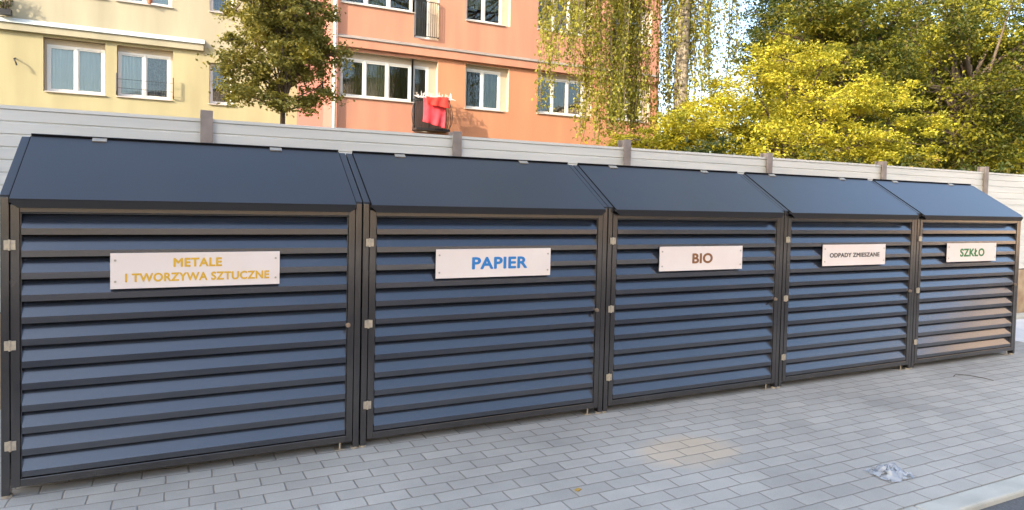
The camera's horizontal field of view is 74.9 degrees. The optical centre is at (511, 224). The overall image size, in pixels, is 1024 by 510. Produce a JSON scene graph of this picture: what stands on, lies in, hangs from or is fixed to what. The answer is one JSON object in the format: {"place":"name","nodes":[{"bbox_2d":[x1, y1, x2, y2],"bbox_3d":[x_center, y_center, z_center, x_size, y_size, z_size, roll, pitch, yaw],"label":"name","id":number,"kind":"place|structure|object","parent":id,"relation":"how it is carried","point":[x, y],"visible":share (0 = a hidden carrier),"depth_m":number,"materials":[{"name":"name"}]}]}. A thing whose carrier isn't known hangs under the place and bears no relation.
{"place":"outdoors","nodes":[
{"label":"outdoors","id":0,"kind":"place"},
{"bbox_2d":[0,0,323,126],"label":"apartment building","id":1,"kind":"structure","parent":0,"point":[131,56],"depth_m":18.25,"materials":[{"name":"yellow paint"}]},
{"bbox_2d":[0,0,13,15],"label":"potted shrub","id":2,"kind":"object","parent":1,"relation":"on","point":[5,10],"visible":1,"depth_m":16.88,"materials":[{"name":"green plant"}]},
{"bbox_2d":[44,38,105,95],"bbox_3d":[-11.791,-4.108,18.144,1.510,1.760,0.950,0,2,-26],"label":"window","id":3,"kind":"structure","parent":1,"relation":"in","point":[70,70],"depth_m":17.92,"materials":[{"name":"white plastic"}]},
{"bbox_2d":[116,46,171,100],"bbox_3d":[-10.356,-4.105,18.852,1.490,1.750,0.950,0,2,-26],"label":"window","id":4,"kind":"structure","parent":1,"relation":"in","point":[133,67],"depth_m":18.63,"materials":[{"name":"white plastic"}]},
{"bbox_2d":[115,0,172,8],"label":"window","id":5,"kind":"structure","parent":1,"relation":"in","point":[159,3],"depth_m":18.61,"materials":[{"name":"white plastic"}]},
{"bbox_2d":[208,63,232,105],"bbox_3d":[-8.599,-4.050,19.721,0.830,1.680,0.950,0,2,-26],"label":"window","id":6,"kind":"structure","parent":1,"relation":"in","point":[215,96],"depth_m":19.47,"materials":[{"name":"white plastic"}]},
{"bbox_2d":[209,0,233,13],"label":"window","id":7,"kind":"structure","parent":1,"relation":"in","point":[214,4],"depth_m":19.40,"materials":[{"name":"white plastic"}]},
{"bbox_2d":[323,0,660,147],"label":"apartment building","id":8,"kind":"structure","parent":0,"point":[478,60],"depth_m":20.43,"materials":[{"name":"pink paint"}]},
{"bbox_2d":[340,57,413,102],"bbox_3d":[-3.939,-4.191,19.429,2.170,1.140,0.321,0,2,-26],"label":"window","id":9,"kind":"structure","parent":8,"relation":"in","point":[374,80],"depth_m":19.54,"materials":[{"name":"white plastic"}]},
{"bbox_2d":[341,0,414,13],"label":"window","id":10,"kind":"structure","parent":8,"relation":"in","point":[396,5],"depth_m":19.53,"materials":[{"name":"white plastic"}]},
{"bbox_2d":[411,65,428,131],"bbox_3d":[-2.795,-3.779,20.124,0.520,1.960,0.120,0,2,-26],"label":"balcony door","id":11,"kind":"structure","parent":8,"relation":"in","point":[420,74],"depth_m":20.12,"materials":[{"name":"white plastic"}]},
{"bbox_2d":[412,0,429,38],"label":"balcony door","id":12,"kind":"structure","parent":8,"relation":"in","point":[418,30],"depth_m":20.07,"materials":[{"name":"white"}]},
{"bbox_2d":[414,92,455,100],"bbox_3d":[-2.294,-3.806,19.795,1.171,0.216,0.444,0,2,-26],"label":"laundry rack","id":13,"kind":"object","parent":8,"relation":"attached to","point":[449,97],"visible":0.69,"depth_m":19.69,"materials":[{"name":"white metal"}]},
{"bbox_2d":[423,97,445,127],"bbox_3d":[-2.265,-3.284,19.526,0.714,0.893,0.087,0,2,-26],"label":"towel","id":14,"kind":"object","parent":13,"relation":"hanging from","point":[434,115],"visible":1,"depth_m":19.53,"materials":[{"name":"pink fabric"}]},
{"bbox_2d":[426,96,449,108],"bbox_3d":[-2.158,-3.586,19.499,0.733,0.333,0.084,0,2,-26],"label":"towel","id":15,"kind":"object","parent":13,"relation":"hanging from","point":[440,101],"visible":1,"depth_m":19.51,"materials":[{"name":"fabric"}]},
{"bbox_2d":[464,68,502,111],"bbox_3d":[-0.919,-4.209,20.915,1.300,1.270,0.315,0,2,-26],"label":"window","id":16,"kind":"structure","parent":8,"relation":"in","point":[482,87],"depth_m":20.99,"materials":[{"name":"white plastic"}]},
{"bbox_2d":[466,0,504,25],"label":"window","id":17,"kind":"structure","parent":8,"relation":"in","point":[480,11],"depth_m":21.10,"materials":[{"name":"white plastic"}]},
{"bbox_2d":[536,77,582,116],"bbox_3d":[1.600,-4.220,22.159,1.880,1.220,0.320,0,2,-26],"label":"window","id":18,"kind":"structure","parent":8,"relation":"in","point":[563,100],"depth_m":22.29,"materials":[{"name":"white plastic"}]},
{"bbox_2d":[537,0,584,36],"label":"window","id":19,"kind":"structure","parent":8,"relation":"in","point":[559,6],"depth_m":22.15,"materials":[{"name":"white plastic"}]},
{"bbox_2d":[613,89,644,122],"bbox_3d":[4.004,-4.211,23.346,1.420,1.210,0.322,0,2,-26],"label":"window","id":20,"kind":"structure","parent":8,"relation":"in","point":[625,89],"depth_m":23.43,"materials":[{"name":"white"}]},
{"bbox_2d":[614,7,643,44],"bbox_3d":[3.914,-6.917,23.524,1.590,1.760,0.950,0,2,-26],"label":"window","id":21,"kind":"structure","parent":8,"relation":"in","point":[634,7],"depth_m":23.50,"materials":[{"name":"white"}]},
{"bbox_2d":[0,312,1023,509],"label":"pavement","id":22,"kind":"structure","parent":0,"point":[937,429],"depth_m":3.60,"materials":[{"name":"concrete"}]},
{"bbox_2d":[0,133,361,498],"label":"bin enclosure","id":23,"kind":"object","parent":22,"relation":"on","point":[164,303],"visible":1,"depth_m":3.28,"materials":[{"name":"black metal"}]},
{"bbox_2d":[4,204,354,487],"bbox_3d":[-1.566,0.546,3.320,1.542,1.268,0.099,0,2,-26],"label":"door","id":24,"kind":"structure","parent":23,"relation":"in","point":[105,435],"depth_m":3.25,"materials":[{"name":"metal"}]},
{"bbox_2d":[346,151,607,447],"bbox_3d":[-0.346,0.381,4.491,1.600,1.663,1.164,0,2,-26],"label":"bin enclosure","id":25,"kind":"object","parent":22,"relation":"on","point":[483,282],"visible":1,"depth_m":4.00,"materials":[{"name":"metal"}]},
{"bbox_2d":[363,210,602,438],"bbox_3d":[-0.131,0.554,4.028,1.541,1.268,0.099,0,2,-26],"label":"door","id":26,"kind":"structure","parent":25,"relation":"in","point":[422,397],"depth_m":3.97,"materials":[{"name":"metal"}]},
{"bbox_2d":[573,163,783,412],"bbox_3d":[1.089,0.389,5.199,1.600,1.663,1.164,0,2,-26],"label":"bin enclosure","id":27,"kind":"object","parent":22,"relation":"on","point":[694,259],"visible":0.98,"depth_m":4.71,"materials":[{"name":"metal"}]},
{"bbox_2d":[606,213,780,405],"bbox_3d":[1.304,0.562,4.736,1.542,1.268,0.099,0,2,-26],"label":"door","id":28,"kind":"structure","parent":27,"relation":"in","point":[697,365],"depth_m":4.69,"materials":[{"name":"metal"}]},
{"bbox_2d":[742,172,918,387],"bbox_3d":[2.524,0.397,5.907,1.600,1.663,1.164,0,2,-26],"label":"bin enclosure","id":29,"kind":"object","parent":22,"relation":"on","point":[848,272],"visible":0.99,"depth_m":5.43,"materials":[{"name":"metal"}]},
{"bbox_2d":[781,216,914,381],"bbox_3d":[2.739,0.570,5.444,1.542,1.268,0.099,0,2,-26],"label":"door","id":30,"kind":"structure","parent":29,"relation":"in","point":[819,350],"depth_m":5.40,"materials":[{"name":"metal"}]},
{"bbox_2d":[862,463,913,482],"bbox_3d":[1.952,1.278,3.485,0.244,0.072,0.215,0,2,-26],"label":"plastic wrap","id":31,"kind":"object","parent":22,"relation":"on","point":[895,472],"visible":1,"depth_m":3.45,"materials":[{"name":"grey plastic"}]},
{"bbox_2d":[872,179,1022,368],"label":"bin enclosure","id":32,"kind":"object","parent":22,"relation":"on","point":[966,268],"visible":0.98,"depth_m":6.14,"materials":[{"name":"metal"}]},
{"bbox_2d":[914,218,1018,363],"bbox_3d":[4.174,0.578,6.152,1.542,1.268,0.099,0,2,-26],"label":"door","id":33,"kind":"structure","parent":32,"relation":"in","point":[947,334],"depth_m":6.12,"materials":[{"name":"metal"}]},
{"bbox_2d":[1015,319,1023,342],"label":"concrete strip","id":34,"kind":"object","parent":22,"relation":"on","point":[1019,335],"depth_m":7.80,"materials":[{"name":"white concrete"}]},
{"bbox_2d":[1016,313,1023,318],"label":"edging kerb","id":35,"kind":"structure","parent":22,"relation":"on","point":[1019,315],"depth_m":8.69,"materials":[{"name":"concrete"}]},
{"bbox_2d":[658,0,1023,173],"label":"sky","id":36,"kind":"structure","parent":0,"point":[741,9],"materials":[{"name":"white"}]},
{"bbox_2d":[980,496,1023,509],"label":"road","id":37,"kind":"structure","parent":0,"point":[1016,504],"depth_m":3.22,"materials":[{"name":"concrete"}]},
{"bbox_3d":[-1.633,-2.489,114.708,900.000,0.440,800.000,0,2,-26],"label":"ground","id":38,"kind":"structure","parent":0,"visible":0},
{"bbox_2d":[196,0,361,123],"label":"street tree","id":39,"kind":"object","parent":38,"relation":"on","point":[290,37],"visible":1,"depth_m":9.75,"materials":[{"name":"green plant"}]},
{"bbox_2d":[0,105,1023,409],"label":"metal fence","id":40,"kind":"object","parent":38,"relation":"on","point":[16,123],"visible":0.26,"depth_m":5.47,"materials":[{"name":"metal"}]},
{"bbox_2d":[531,0,742,149],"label":"weeping birch","id":41,"kind":"object","parent":38,"relation":"on","point":[682,45],"visible":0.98,"depth_m":14.36,"materials":[{"name":"green plant"}]},
{"bbox_2d":[585,36,957,167],"bbox_3d":[5.695,-1.548,14.831,9.824,5.338,4.321,0,2,-26],"label":"yellow tree","id":42,"kind":"object","parent":38,"relation":"on","point":[770,125],"visible":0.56,"depth_m":14.23,"materials":[{"name":"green plant"}]},
{"bbox_2d":[721,0,902,147],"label":"broadleaf tree","id":43,"kind":"object","parent":38,"relation":"on","point":[769,3],"visible":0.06,"depth_m":30.66,"materials":[{"name":"green plant"}]},
{"bbox_2d":[721,0,950,165],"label":"broadleaf tree","id":44,"kind":"object","parent":38,"relation":"on","point":[857,41],"visible":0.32,"depth_m":21.83,"materials":[{"name":"green plant"}]},
{"bbox_2d":[670,133,1023,268],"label":"hedge","id":45,"kind":"object","parent":38,"relation":"on","point":[1001,169],"visible":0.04,"depth_m":13.10,"materials":[{"name":"green plant"}]},
{"bbox_2d":[837,0,1010,165],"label":"broadleaf tree","id":46,"kind":"object","parent":38,"relation":"on","point":[912,27],"visible":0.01,"depth_m":31.83,"materials":[{"name":"green plant"}]},
{"bbox_2d":[846,0,1023,126],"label":"broadleaf tree","id":47,"kind":"object","parent":38,"relation":"on","point":[928,6],"visible":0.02,"depth_m":35.82,"materials":[{"name":"green plant"}]},
{"bbox_2d":[864,0,1023,174],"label":"broadleaf tree","id":48,"kind":"object","parent":38,"relation":"on","point":[970,108],"visible":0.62,"depth_m":24.43,"materials":[{"name":"green plant"}]},
{"bbox_2d":[901,474,1023,509],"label":"kerb","id":49,"kind":"structure","parent":38,"relation":"on","point":[989,495],"depth_m":3.24,"materials":[{"name":"concrete"}]},
{"bbox_2d":[941,2,1023,173],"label":"broadleaf tree","id":50,"kind":"object","parent":38,"relation":"on","point":[1019,17],"visible":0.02,"depth_m":30.98,"materials":[{"name":"green plant"}]}
]}

